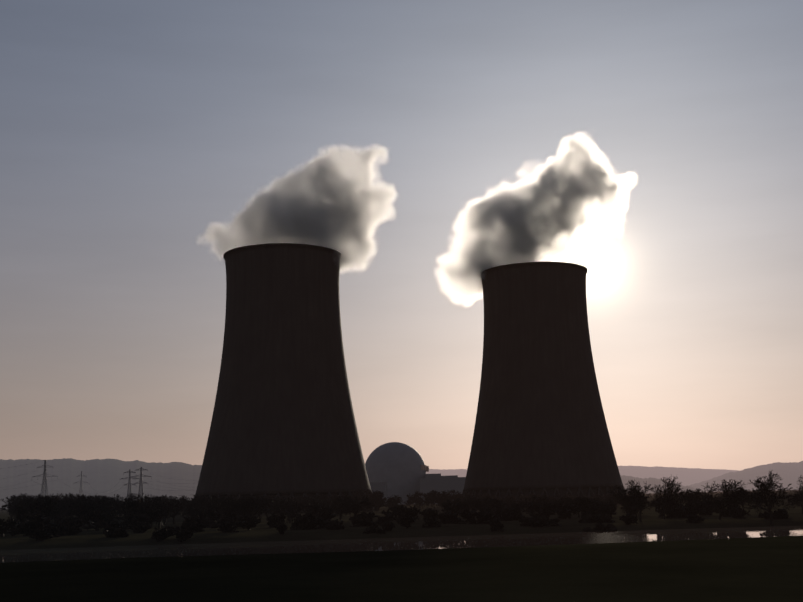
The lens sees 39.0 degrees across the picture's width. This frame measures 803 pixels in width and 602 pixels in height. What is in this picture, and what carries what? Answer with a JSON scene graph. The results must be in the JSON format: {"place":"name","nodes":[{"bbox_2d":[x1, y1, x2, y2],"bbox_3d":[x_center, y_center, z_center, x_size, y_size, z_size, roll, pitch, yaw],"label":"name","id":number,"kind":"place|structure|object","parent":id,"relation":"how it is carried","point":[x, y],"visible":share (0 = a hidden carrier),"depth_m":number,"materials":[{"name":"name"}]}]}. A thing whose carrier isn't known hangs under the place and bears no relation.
{"place":"outdoors","nodes":[
{"label":"outdoors","id":0,"kind":"place"},
{"bbox_2d":[0,458,201,508],"bbox_3d":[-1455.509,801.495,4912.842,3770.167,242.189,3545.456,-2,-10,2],"label":"hill","id":1,"kind":"structure","parent":0,"point":[104,476],"depth_m":4215.05,"materials":[{"name":"grey"}]},
{"bbox_2d":[0,490,802,601],"bbox_3d":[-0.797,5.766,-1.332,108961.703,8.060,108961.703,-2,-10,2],"label":"terrain","id":2,"kind":"structure","parent":0,"point":[762,569],"depth_m":31.67,"materials":[{"name":"plant"}]},
{"bbox_2d":[33,460,193,501],"bbox_3d":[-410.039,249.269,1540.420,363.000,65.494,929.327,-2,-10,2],"label":"transmission towers","id":3,"kind":"structure","parent":2,"relation":"on","point":[44,474],"depth_m":1502.10,"materials":[{"name":"grey metal"}]},
{"bbox_2d":[1,460,193,497],"bbox_3d":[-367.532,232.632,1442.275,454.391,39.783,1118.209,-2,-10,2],"label":"power lines","id":4,"kind":"object","parent":3,"relation":"attached to","point":[114,486],"visible":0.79,"depth_m":1383.45,"materials":[{"name":"grey metal"}]},
{"bbox_2d":[194,243,374,510],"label":"cooling tower","id":5,"kind":"structure","parent":2,"relation":"on","point":[283,422],"depth_m":619.37,"materials":[{"name":"concrete"}]},
{"bbox_2d":[0,490,756,528],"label":"trees","id":6,"kind":"object","parent":2,"relation":"on","point":[57,507],"visible":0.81,"depth_m":343.02,"materials":[{"name":"green plant"}]},
{"bbox_2d":[365,442,425,503],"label":"reactor dome","id":7,"kind":"structure","parent":2,"relation":"on","point":[396,466],"depth_m":995.93,"materials":[{"name":"concrete"}]},
{"bbox_2d":[0,497,791,542],"bbox_3d":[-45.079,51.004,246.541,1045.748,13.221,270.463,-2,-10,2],"label":"bank bushes","id":8,"kind":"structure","parent":2,"relation":"on","point":[595,511],"depth_m":278.76,"materials":[{"name":"green plant"}]},
{"bbox_2d":[185,493,619,515],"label":"support columns","id":9,"kind":"structure","parent":2,"relation":"on","point":[300,499],"depth_m":549.02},
{"bbox_2d":[462,261,626,503],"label":"cooling tower","id":10,"kind":"structure","parent":2,"relation":"on","point":[540,428],"depth_m":684.60,"materials":[{"name":"concrete"}]},
{"bbox_2d":[608,470,802,526],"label":"bank trees","id":11,"kind":"object","parent":2,"relation":"on","point":[741,496],"visible":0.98,"depth_m":273.11,"materials":[{"name":"green plant"}]},
{"bbox_2d":[0,526,802,562],"bbox_3d":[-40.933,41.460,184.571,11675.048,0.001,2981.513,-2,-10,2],"label":"river water","id":12,"kind":"structure","parent":0,"point":[317,546],"depth_m":211.49,"materials":[{"name":"grey liquid"}]},
{"bbox_2d":[0,0,802,470],"label":"sky","id":13,"kind":"structure","parent":0,"point":[654,148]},
{"bbox_2d":[369,473,465,503],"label":"reactor annex buildings","id":14,"kind":"structure","parent":0,"point":[434,482],"depth_m":955.78,"materials":[{"name":"grey concrete"}]},
{"bbox_2d":[421,465,428,471],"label":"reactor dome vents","id":15,"kind":"object","parent":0,"point":[424,467],"visible":0.62,"depth_m":1011.41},
{"bbox_2d":[426,466,738,485],"bbox_3d":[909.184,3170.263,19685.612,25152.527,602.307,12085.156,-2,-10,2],"label":"hill","id":16,"kind":"structure","parent":0,"point":[688,476],"depth_m":18680.71,"materials":[{"name":"grey"}]},
{"bbox_2d":[620,475,706,493],"bbox_3d":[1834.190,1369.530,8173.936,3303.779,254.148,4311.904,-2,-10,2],"label":"hill","id":17,"kind":"structure","parent":0,"point":[653,482],"depth_m":7352.83,"materials":[{"name":"grey"}]},
{"bbox_2d":[689,461,802,491],"bbox_3d":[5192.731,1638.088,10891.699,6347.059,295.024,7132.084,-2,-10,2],"label":"hill","id":18,"kind":"structure","parent":0,"point":[789,473],"depth_m":9934.11,"materials":[{"name":"grey"}]}
]}

